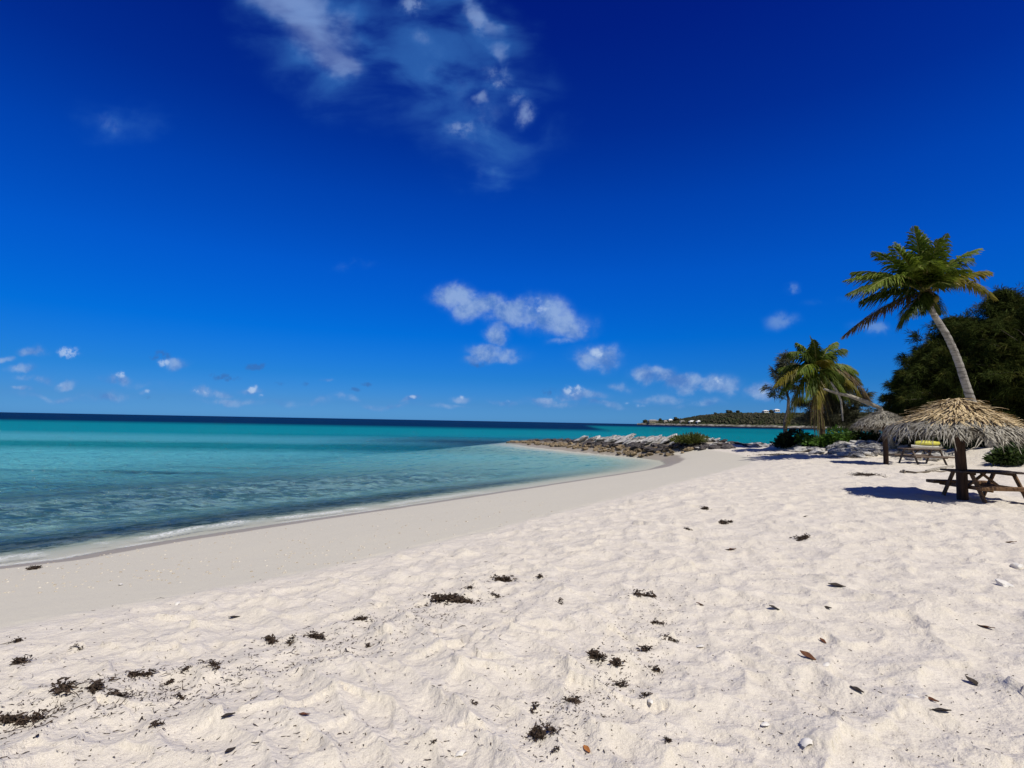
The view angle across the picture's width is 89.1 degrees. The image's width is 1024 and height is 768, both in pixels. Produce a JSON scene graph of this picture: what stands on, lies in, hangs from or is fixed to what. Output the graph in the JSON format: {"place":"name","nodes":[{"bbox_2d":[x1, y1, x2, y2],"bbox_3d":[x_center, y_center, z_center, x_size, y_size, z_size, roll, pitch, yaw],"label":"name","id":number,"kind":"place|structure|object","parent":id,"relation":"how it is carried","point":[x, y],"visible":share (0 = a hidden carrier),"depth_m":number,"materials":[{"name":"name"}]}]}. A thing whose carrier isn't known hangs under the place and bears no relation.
{"place":"outdoors","nodes":[
{"label":"outdoors","id":0,"kind":"place"},
{"bbox_2d":[0,412,881,563],"bbox_3d":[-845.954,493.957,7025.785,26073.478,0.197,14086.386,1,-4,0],"label":"sea","id":1,"kind":"structure","parent":0,"point":[35,448],"depth_m":40.27,"materials":[{"name":"liquid"}]},
{"bbox_2d":[0,439,1023,767],"bbox_3d":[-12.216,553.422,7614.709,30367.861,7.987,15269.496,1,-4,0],"label":"beach","id":2,"kind":"structure","parent":0,"point":[914,549],"depth_m":4.50,"materials":[{"name":"sand"}]},
{"bbox_2d":[8,636,25,643],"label":"seaweed clump","id":3,"kind":"object","parent":2,"relation":"on","point":[16,640],"visible":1,"depth_m":4.13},
{"bbox_2d":[9,654,32,664],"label":"seaweed clump","id":4,"kind":"object","parent":2,"relation":"on","point":[18,661],"visible":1,"depth_m":3.62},
{"bbox_2d":[0,707,59,727],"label":"seaweed clump","id":5,"kind":"object","parent":2,"relation":"on","point":[7,718],"visible":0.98,"depth_m":2.86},
{"bbox_2d":[25,565,41,569],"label":"seaweed clump","id":6,"kind":"object","parent":2,"relation":"on","point":[34,567],"visible":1,"depth_m":8.40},
{"bbox_2d":[48,677,78,695],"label":"seaweed clump","id":7,"kind":"object","parent":2,"relation":"on","point":[63,686],"visible":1,"depth_m":3.11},
{"bbox_2d":[68,643,82,651],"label":"seaweed clump","id":8,"kind":"object","parent":2,"relation":"on","point":[80,648],"visible":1,"depth_m":3.90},
{"bbox_2d":[77,678,104,693],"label":"seaweed clump","id":9,"kind":"object","parent":2,"relation":"on","point":[98,684],"visible":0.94,"depth_m":3.06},
{"bbox_2d":[104,689,133,701],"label":"seaweed clump","id":10,"kind":"object","parent":2,"relation":"on","point":[116,692],"visible":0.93,"depth_m":3.04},
{"bbox_2d":[106,667,166,680],"bbox_3d":[-2.413,1.863,3.340,0.323,0.056,0.104,3,-5,-26],"label":"seaweed clump","id":11,"kind":"object","parent":2,"relation":"on","point":[135,673],"visible":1,"depth_m":3.35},
{"bbox_2d":[148,718,165,727],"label":"seaweed clump","id":12,"kind":"object","parent":2,"relation":"on","point":[155,723],"visible":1,"depth_m":2.77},
{"bbox_2d":[166,678,174,684],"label":"seaweed clump","id":13,"kind":"object","parent":2,"relation":"on","point":[170,681],"visible":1,"depth_m":3.34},
{"bbox_2d":[173,692,187,699],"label":"seaweed clump","id":14,"kind":"object","parent":2,"relation":"on","point":[179,695],"visible":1,"depth_m":3.14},
{"bbox_2d":[178,664,190,671],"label":"seaweed clump","id":15,"kind":"object","parent":2,"relation":"on","point":[187,667],"visible":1,"depth_m":3.44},
{"bbox_2d":[208,659,222,677],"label":"seaweed clump","id":16,"kind":"object","parent":2,"relation":"on","point":[213,663],"visible":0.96,"depth_m":3.44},
{"bbox_2d":[221,712,234,716],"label":"fallen leaf","id":17,"kind":"object","parent":2,"relation":"on","point":[226,714],"visible":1,"depth_m":2.84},
{"bbox_2d":[261,633,278,644],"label":"seaweed clump","id":18,"kind":"object","parent":2,"relation":"on","point":[270,639],"visible":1,"depth_m":3.98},
{"bbox_2d":[4,496,551,592],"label":"shell fragments","id":19,"kind":"object","parent":2,"relation":"on","point":[215,558],"visible":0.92,"depth_m":7.66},
{"bbox_2d":[285,633,296,645],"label":"seaweed clump","id":20,"kind":"object","parent":2,"relation":"on","point":[289,642],"visible":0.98,"depth_m":3.98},
{"bbox_2d":[303,630,327,639],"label":"seaweed clump","id":21,"kind":"object","parent":2,"relation":"on","point":[318,636],"visible":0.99,"depth_m":4.11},
{"bbox_2d":[351,614,370,619],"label":"seaweed clump","id":22,"kind":"object","parent":2,"relation":"on","point":[361,617],"visible":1,"depth_m":4.46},
{"bbox_2d":[415,592,480,607],"bbox_3d":[-0.558,2.022,4.881,0.617,0.124,0.372,0,-4,20],"label":"seaweed clump","id":23,"kind":"object","parent":2,"relation":"on","point":[455,598],"visible":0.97,"depth_m":4.85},
{"bbox_2d":[455,749,465,756],"bbox_3d":[-0.257,1.824,2.576,0.077,0.015,0.047,-9,-3,-30],"label":"shell","id":24,"kind":"object","parent":2,"relation":"on","point":[460,752],"visible":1,"depth_m":2.57},
{"bbox_2d":[490,574,516,581],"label":"seaweed clump","id":25,"kind":"object","parent":2,"relation":"on","point":[504,578],"visible":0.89,"depth_m":5.63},
{"bbox_2d":[0,526,1018,767],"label":"seaweed litter","id":26,"kind":"object","parent":2,"relation":"on","point":[51,721],"visible":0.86,"depth_m":3.15,"materials":[{"name":"plant"}]},
{"bbox_2d":[530,701,539,714],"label":"seaweed clump","id":27,"kind":"object","parent":2,"relation":"on","point":[535,702],"visible":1,"depth_m":3.00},
{"bbox_2d":[527,722,561,740],"bbox_3d":[0.158,1.820,2.724,0.179,0.086,0.149,-2,-5,37],"label":"seaweed clump","id":28,"kind":"object","parent":2,"relation":"on","point":[537,731],"visible":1,"depth_m":2.71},
{"bbox_2d":[547,746,560,758],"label":"seaweed clump","id":29,"kind":"object","parent":2,"relation":"on","point":[554,749],"visible":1,"depth_m":2.57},
{"bbox_2d":[561,694,581,704],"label":"seaweed clump","id":30,"kind":"object","parent":2,"relation":"on","point":[576,700],"visible":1,"depth_m":3.04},
{"bbox_2d":[583,745,589,752],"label":"fallen leaf","id":31,"kind":"object","parent":2,"relation":"on","point":[586,748],"visible":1,"depth_m":2.64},
{"bbox_2d":[593,436,610,442],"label":"limestone rock","id":32,"kind":"object","parent":2,"relation":"on","point":[602,439],"visible":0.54,"depth_m":52.35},
{"bbox_2d":[586,648,627,668],"bbox_3d":[0.623,1.851,3.500,0.289,0.096,0.170,-1,-5,27],"label":"seaweed clump","id":33,"kind":"object","parent":2,"relation":"on","point":[594,654],"visible":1,"depth_m":3.51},
{"bbox_2d":[608,679,629,687],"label":"seaweed clump","id":34,"kind":"object","parent":2,"relation":"on","point":[622,683],"visible":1,"depth_m":3.27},
{"bbox_2d":[623,436,639,444],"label":"limestone rock","id":35,"kind":"object","parent":2,"relation":"on","point":[632,439],"visible":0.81,"depth_m":48.87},
{"bbox_2d":[627,589,656,598],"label":"seaweed clump","id":36,"kind":"object","parent":2,"relation":"on","point":[639,594],"visible":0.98,"depth_m":5.01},
{"bbox_2d":[636,644,655,651],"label":"seaweed clump","id":37,"kind":"object","parent":2,"relation":"on","point":[645,647],"visible":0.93,"depth_m":3.83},
{"bbox_2d":[639,691,652,697],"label":"seaweed clump","id":38,"kind":"object","parent":2,"relation":"on","point":[644,694],"visible":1,"depth_m":3.11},
{"bbox_2d":[645,663,663,672],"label":"seaweed clump","id":39,"kind":"object","parent":2,"relation":"on","point":[657,670],"visible":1,"depth_m":3.53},
{"bbox_2d":[647,436,664,444],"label":"limestone rock","id":40,"kind":"object","parent":2,"relation":"on","point":[659,439],"visible":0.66,"depth_m":46.91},
{"bbox_2d":[650,619,666,624],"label":"seaweed clump","id":41,"kind":"object","parent":2,"relation":"on","point":[657,622],"visible":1,"depth_m":4.40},
{"bbox_2d":[663,736,672,743],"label":"seaweed clump","id":42,"kind":"object","parent":2,"relation":"on","point":[668,739],"visible":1,"depth_m":2.65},
{"bbox_2d":[659,634,678,642],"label":"seaweed clump","id":43,"kind":"object","parent":2,"relation":"on","point":[672,639],"visible":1,"depth_m":4.00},
{"bbox_2d":[667,431,709,445],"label":"beach shrub","id":44,"kind":"object","parent":2,"relation":"on","point":[692,438],"visible":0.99,"depth_m":42.72,"materials":[{"name":"green plant"}]},
{"bbox_2d":[708,445,721,448],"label":"weathered rock","id":45,"kind":"object","parent":2,"relation":"on","point":[716,447],"visible":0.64,"depth_m":40.12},
{"bbox_2d":[719,519,732,523],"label":"seaweed clump","id":46,"kind":"object","parent":2,"relation":"on","point":[721,521],"visible":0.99,"depth_m":8.94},
{"bbox_2d":[721,444,735,448],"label":"weathered rock","id":47,"kind":"object","parent":2,"relation":"on","point":[728,445],"visible":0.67,"depth_m":39.85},
{"bbox_2d":[749,453,796,455],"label":"seaweed clump","id":48,"kind":"object","parent":2,"relation":"on","point":[774,454],"visible":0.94,"depth_m":31.93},
{"bbox_2d":[758,350,802,431],"bbox_3d":[20.315,1.014,38.661,2.428,7.315,3.198,4,-5,-34],"label":"palm tree","id":49,"kind":"object","parent":2,"relation":"on","point":[782,361],"visible":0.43,"depth_m":38.56,"materials":[{"name":"green plant"}]},
{"bbox_2d":[770,428,804,448],"bbox_3d":[19.576,3.841,36.762,2.693,1.670,1.829,3,-5,-28],"label":"shrub","id":50,"kind":"object","parent":2,"relation":"on","point":[785,439],"visible":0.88,"depth_m":36.38,"materials":[{"name":"green plant"}]},
{"bbox_2d":[789,533,810,540],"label":"seaweed clump","id":51,"kind":"object","parent":2,"relation":"on","point":[802,537],"visible":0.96,"depth_m":7.54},
{"bbox_2d":[791,447,808,451],"bbox_3d":[18.959,4.306,34.105,1.235,0.389,0.885,-9,-5,26],"label":"boulder","id":52,"kind":"object","parent":2,"relation":"on","point":[801,449],"visible":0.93,"depth_m":33.90,"materials":[{"name":"stone"}]},
{"bbox_2d":[800,738,812,746],"bbox_3d":[1.500,1.819,2.652,0.100,0.020,0.061,0,-12,-42],"label":"shell","id":53,"kind":"object","parent":2,"relation":"on","point":[804,742],"visible":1,"depth_m":2.64},
{"bbox_2d":[792,430,822,446],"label":"shrub","id":54,"kind":"object","parent":2,"relation":"on","point":[806,437],"visible":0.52,"depth_m":35.08,"materials":[{"name":"green plant"}]},
{"bbox_2d":[800,650,815,659],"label":"fallen leaf","id":55,"kind":"object","parent":2,"relation":"on","point":[807,654],"visible":1,"depth_m":3.74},
{"bbox_2d":[806,446,819,451],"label":"boulder","id":56,"kind":"object","parent":2,"relation":"on","point":[809,448],"visible":0.54,"depth_m":33.60,"materials":[{"name":"stone"}]},
{"bbox_2d":[808,449,824,453],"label":"boulder","id":57,"kind":"object","parent":2,"relation":"on","point":[817,451],"visible":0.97,"depth_m":31.92,"materials":[{"name":"stone"}]},
{"bbox_2d":[769,336,871,436],"bbox_3d":[20.752,0.369,34.414,7.157,7.398,3.427,2,-4,-13],"label":"palm tree","id":58,"kind":"object","parent":2,"relation":"on","point":[814,357],"visible":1,"depth_m":34.28,"materials":[{"name":"plant"}]},
{"bbox_2d":[809,424,852,447],"bbox_3d":[20.744,3.396,33.577,3.021,1.648,2.126,1,-4,0],"label":"shrub","id":59,"kind":"object","parent":2,"relation":"on","point":[827,439],"visible":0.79,"depth_m":33.17,"materials":[{"name":"green plant"}]},
{"bbox_2d":[790,376,883,431],"bbox_3d":[22.945,1.677,37.027,5.921,5.176,4.844,1,-4,0],"label":"casuarina tree","id":60,"kind":"object","parent":2,"relation":"on","point":[851,412],"visible":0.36,"depth_m":36.16,"materials":[{"name":"green plant"}]},
{"bbox_2d":[828,583,845,586],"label":"fallen leaf","id":61,"kind":"object","parent":2,"relation":"on","point":[836,584],"visible":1,"depth_m":5.28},
{"bbox_2d":[833,444,846,446],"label":"boulder","id":62,"kind":"object","parent":2,"relation":"on","point":[839,445],"visible":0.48,"depth_m":31.75,"materials":[{"name":"stone"}]},
{"bbox_2d":[837,451,849,455],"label":"boulder","id":63,"kind":"object","parent":2,"relation":"on","point":[842,453],"visible":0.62,"depth_m":29.66,"materials":[{"name":"grey stone"}]},
{"bbox_2d":[844,448,856,451],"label":"boulder","id":64,"kind":"object","parent":2,"relation":"on","point":[849,449],"visible":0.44,"depth_m":29.92,"materials":[{"name":"stone"}]},
{"bbox_2d":[850,685,863,692],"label":"fallen leaf","id":65,"kind":"object","parent":2,"relation":"on","point":[856,688],"visible":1,"depth_m":3.21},
{"bbox_2d":[850,451,865,457],"bbox_3d":[19.464,3.994,29.406,0.741,0.382,0.988,10,1,12],"label":"boulder","id":66,"kind":"object","parent":2,"relation":"on","point":[857,454],"visible":0.84,"depth_m":29.23,"materials":[{"name":"grey stone"}]},
{"bbox_2d":[823,382,895,448],"bbox_3d":[20.114,1.842,30.023,4.481,3.868,0.352,2,-4,-9],"label":"bare tree","id":67,"kind":"object","parent":2,"relation":"on","point":[891,443],"visible":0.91,"depth_m":30.00,"materials":[{"name":"brown wood"}]},
{"bbox_2d":[837,428,882,441],"bbox_3d":[22.822,3.307,33.977,3.570,1.385,2.589,3,-5,-28],"label":"shrub","id":68,"kind":"object","parent":2,"relation":"on","point":[861,435],"visible":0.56,"depth_m":33.17,"materials":[{"name":"green plant"}]},
{"bbox_2d":[854,448,867,452],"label":"boulder","id":69,"kind":"object","parent":2,"relation":"on","point":[861,449],"visible":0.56,"depth_m":29.65,"materials":[{"name":"grey stone"}]},
{"bbox_2d":[857,441,867,445],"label":"boulder","id":70,"kind":"object","parent":2,"relation":"on","point":[862,442],"visible":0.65,"depth_m":30.93,"materials":[{"name":"stone"}]},
{"bbox_2d":[857,446,877,449],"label":"boulder","id":71,"kind":"object","parent":2,"relation":"on","point":[867,447],"visible":0.42,"depth_m":30.00,"materials":[{"name":"stone"}]},
{"bbox_2d":[849,472,885,477],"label":"seaweed clump","id":72,"kind":"object","parent":2,"relation":"on","point":[864,474],"visible":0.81,"depth_m":18.14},
{"bbox_2d":[862,451,877,456],"bbox_3d":[20.212,3.987,29.451,1.014,0.300,0.471,11,-8,-13],"label":"boulder","id":73,"kind":"object","parent":2,"relation":"on","point":[867,453],"visible":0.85,"depth_m":29.26,"materials":[{"name":"stone"}]},
{"bbox_2d":[862,443,878,445],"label":"boulder","id":74,"kind":"object","parent":2,"relation":"on","point":[872,444],"visible":0.4,"depth_m":30.43,"materials":[{"name":"grey stone"}]},
{"bbox_2d":[867,449,880,454],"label":"boulder","id":75,"kind":"object","parent":2,"relation":"on","point":[876,451],"visible":0.48,"depth_m":29.36,"materials":[{"name":"stone"}]},
{"bbox_2d":[867,440,881,445],"bbox_3d":[21.462,3.531,30.944,0.557,0.354,1.198,11,6,8],"label":"boulder","id":76,"kind":"object","parent":2,"relation":"on","point":[872,441],"visible":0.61,"depth_m":30.66,"materials":[{"name":"stone"}]},
{"bbox_2d":[870,445,890,449],"bbox_3d":[21.300,3.751,30.095,1.266,0.399,0.711,3,-4,15],"label":"boulder","id":77,"kind":"object","parent":2,"relation":"on","point":[879,447],"visible":0.41,"depth_m":29.93,"materials":[{"name":"stone"}]},
{"bbox_2d":[848,411,915,464],"bbox_3d":[17.033,2.556,23.744,2.688,2.710,2.890,1,-4,0],"label":"thatched parasol","id":78,"kind":"object","parent":2,"relation":"on","point":[877,419],"visible":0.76,"depth_m":23.70,"materials":[{"name":"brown wood"}]},
{"bbox_2d":[876,372,901,412],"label":"casuarina tree","id":79,"kind":"object","parent":2,"relation":"on","point":[889,394],"visible":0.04,"depth_m":33.37,"materials":[{"name":"green plant"}]},
{"bbox_2d":[888,449,897,453],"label":"boulder","id":80,"kind":"object","parent":2,"relation":"on","point":[894,451],"visible":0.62,"depth_m":29.30,"materials":[{"name":"grey stone"}]},
{"bbox_2d":[896,445,909,449],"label":"boulder","id":81,"kind":"object","parent":2,"relation":"on","point":[904,446],"visible":0.48,"depth_m":29.80,"materials":[{"name":"stone"}]},
{"bbox_2d":[875,341,940,416],"bbox_3d":[24.815,0.687,31.083,4.764,6.675,4.892,1,-4,0],"label":"casuarina tree","id":82,"kind":"object","parent":2,"relation":"on","point":[904,361],"visible":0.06,"depth_m":31.57,"materials":[{"name":"green plant"}]},
{"bbox_2d":[894,434,931,447],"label":"shrub","id":83,"kind":"object","parent":2,"relation":"on","point":[905,441],"visible":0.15,"depth_m":29.64,"materials":[{"name":"green plant"}]},
{"bbox_2d":[903,451,923,460],"bbox_3d":[20.224,3.651,26.236,0.727,0.572,0.793,5,-5,-41],"label":"boulder","id":84,"kind":"object","parent":2,"relation":"on","point":[913,459],"visible":0.44,"depth_m":26.08,"materials":[{"name":"grey stone"}]},
{"bbox_2d":[841,225,998,447],"bbox_3d":[19.860,-2.480,25.094,9.023,11.170,4.475,2,-4,-12],"label":"palm tree","id":85,"kind":"object","parent":2,"relation":"on","point":[923,269],"visible":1,"depth_m":25.05,"materials":[{"name":"green plant"}]},
{"bbox_2d":[891,448,954,465],"bbox_3d":[19.037,3.416,24.142,1.700,0.837,1.706,1,-4,4],"label":"picnic table","id":86,"kind":"object","parent":2,"relation":"on","point":[914,455],"visible":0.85,"depth_m":23.95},
{"bbox_2d":[900,469,950,472],"bbox_3d":[15.361,3.321,19.805,2.264,0.122,1.053,2,-4,-15],"label":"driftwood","id":87,"kind":"object","parent":2,"relation":"on","point":[903,471],"visible":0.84,"depth_m":19.33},
{"bbox_2d":[924,453,940,460],"bbox_3d":[20.944,3.668,25.836,0.682,0.468,0.793,-1,-5,27],"label":"boulder","id":88,"kind":"object","parent":2,"relation":"on","point":[933,459],"visible":0.48,"depth_m":25.63,"materials":[{"name":"grey stone"}]},
{"bbox_2d":[924,450,948,459],"bbox_3d":[21.359,3.610,26.297,0.751,0.647,1.034,0,16,-18],"label":"boulder","id":89,"kind":"object","parent":2,"relation":"on","point":[943,452],"visible":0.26,"depth_m":26.00,"materials":[{"name":"grey stone"}]},
{"bbox_2d":[911,440,943,448],"bbox_3d":[20.919,3.056,26.176,1.900,0.430,0.760,2,-4,-8],"label":"boat","id":90,"kind":"object","parent":89,"relation":"on","point":[936,444],"visible":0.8,"depth_m":25.90,"materials":[{"name":"yellow plastic"}]},
{"bbox_2d":[925,465,953,470],"bbox_3d":[17.072,3.379,20.729,4.096,0.161,0.151,4,-5,-39],"label":"driftwood","id":91,"kind":"object","parent":2,"relation":"on","point":[938,468],"visible":0.74,"depth_m":20.41,"materials":[{"name":"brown wood"}]},
{"bbox_2d":[884,309,996,413],"bbox_3d":[25.889,-0.241,30.342,7.157,8.224,6.383,1,-4,0],"label":"casuarina tree","id":92,"kind":"object","parent":2,"relation":"on","point":[931,345],"visible":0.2,"depth_m":30.17,"materials":[{"name":"green plant"}]},
{"bbox_2d":[933,708,951,710],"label":"fallen leaf","id":93,"kind":"object","parent":2,"relation":"on","point":[939,709],"visible":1,"depth_m":2.96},
{"bbox_2d":[876,397,1023,500],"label":"thatched parasol","id":94,"kind":"object","parent":2,"relation":"on","point":[959,420],"visible":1,"depth_m":11.70,"materials":[{"name":"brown wood"}]},
{"bbox_2d":[892,351,1009,448],"bbox_3d":[24.164,1.147,28.892,6.716,6.158,5.890,4,-5,-31],"label":"casuarina tree","id":95,"kind":"object","parent":2,"relation":"on","point":[923,389],"visible":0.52,"depth_m":28.73,"materials":[{"name":"green plant"}]},
{"bbox_2d":[912,282,1023,412],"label":"casuarina tree","id":96,"kind":"object","parent":2,"relation":"on","point":[971,326],"visible":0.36,"depth_m":27.84,"materials":[{"name":"green plant"}]},
{"bbox_2d":[924,432,1011,450],"bbox_3d":[23.919,2.792,26.783,6.380,1.467,2.380,1,-4,0],"label":"shrub","id":97,"kind":"object","parent":2,"relation":"on","point":[966,446],"visible":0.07,"depth_m":26.32,"materials":[{"name":"green plant"}]},
{"bbox_2d":[965,675,977,684],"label":"fallen leaf","id":98,"kind":"object","parent":2,"relation":"on","point":[974,681],"visible":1,"depth_m":3.40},
{"bbox_2d":[926,468,1023,502],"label":"picnic table","id":99,"kind":"object","parent":2,"relation":"on","point":[991,485],"visible":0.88,"depth_m":11.98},
{"bbox_2d":[940,354,1023,423],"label":"casuarina tree","id":100,"kind":"object","parent":2,"relation":"on","point":[1012,393],"visible":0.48,"depth_m":26.37,"materials":[{"name":"green plant"}]},
{"bbox_2d":[950,297,1023,424],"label":"casuarina tree","id":101,"kind":"object","parent":2,"relation":"on","point":[1017,345],"visible":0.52,"depth_m":26.73,"materials":[{"name":"green plant"}]},
{"bbox_2d":[981,442,1023,466],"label":"shrub","id":102,"kind":"object","parent":2,"relation":"on","point":[1013,455],"visible":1,"depth_m":22.67,"materials":[{"name":"green plant"}]},
{"bbox_2d":[995,579,1013,586],"bbox_3d":[5.144,2.097,5.431,0.127,0.079,0.158,4,7,-13],"label":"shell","id":103,"kind":"object","parent":2,"relation":"on","point":[1000,582],"visible":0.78,"depth_m":5.42},
{"bbox_2d":[998,415,1023,446],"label":"shrub","id":104,"kind":"object","parent":2,"relation":"on","point":[1018,436],"visible":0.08,"depth_m":24.67,"materials":[{"name":"green plant"}]},
{"bbox_2d":[1010,563,1023,568],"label":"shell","id":105,"kind":"object","parent":2,"relation":"on","point":[1017,566],"visible":0.98,"depth_m":6.20},
{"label":"limestone rock","id":106,"kind":"object","parent":2,"relation":"on","visible":0},
{"bbox_2d":[615,437,628,443],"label":"limestone rock","id":107,"kind":"object","parent":106,"relation":"on","point":[621,440],"visible":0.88,"depth_m":50.19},
{"bbox_2d":[0,0,1023,423],"label":"sky","id":108,"kind":"structure","parent":0,"point":[562,211],"materials":[{"name":"blue"}]},
{"bbox_2d":[637,414,875,429],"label":"headland","id":109,"kind":"structure","parent":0,"point":[758,425],"depth_m":955.32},
{"bbox_2d":[642,412,868,424],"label":"woodland","id":110,"kind":"object","parent":109,"relation":"on","point":[751,416],"visible":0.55,"depth_m":970.40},
{"bbox_2d":[826,455,863,458],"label":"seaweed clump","id":111,"kind":"object","parent":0,"point":[845,457],"visible":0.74,"depth_m":28.12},
{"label":"weathered rock","id":112,"kind":"object","parent":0,"visible":0},
{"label":"weathered rock","id":113,"kind":"object","parent":112,"relation":"on","visible":0},
{"bbox_2d":[659,434,676,443],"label":"limestone rock","id":114,"kind":"object","parent":113,"relation":"on","point":[665,440],"visible":0.69,"depth_m":45.60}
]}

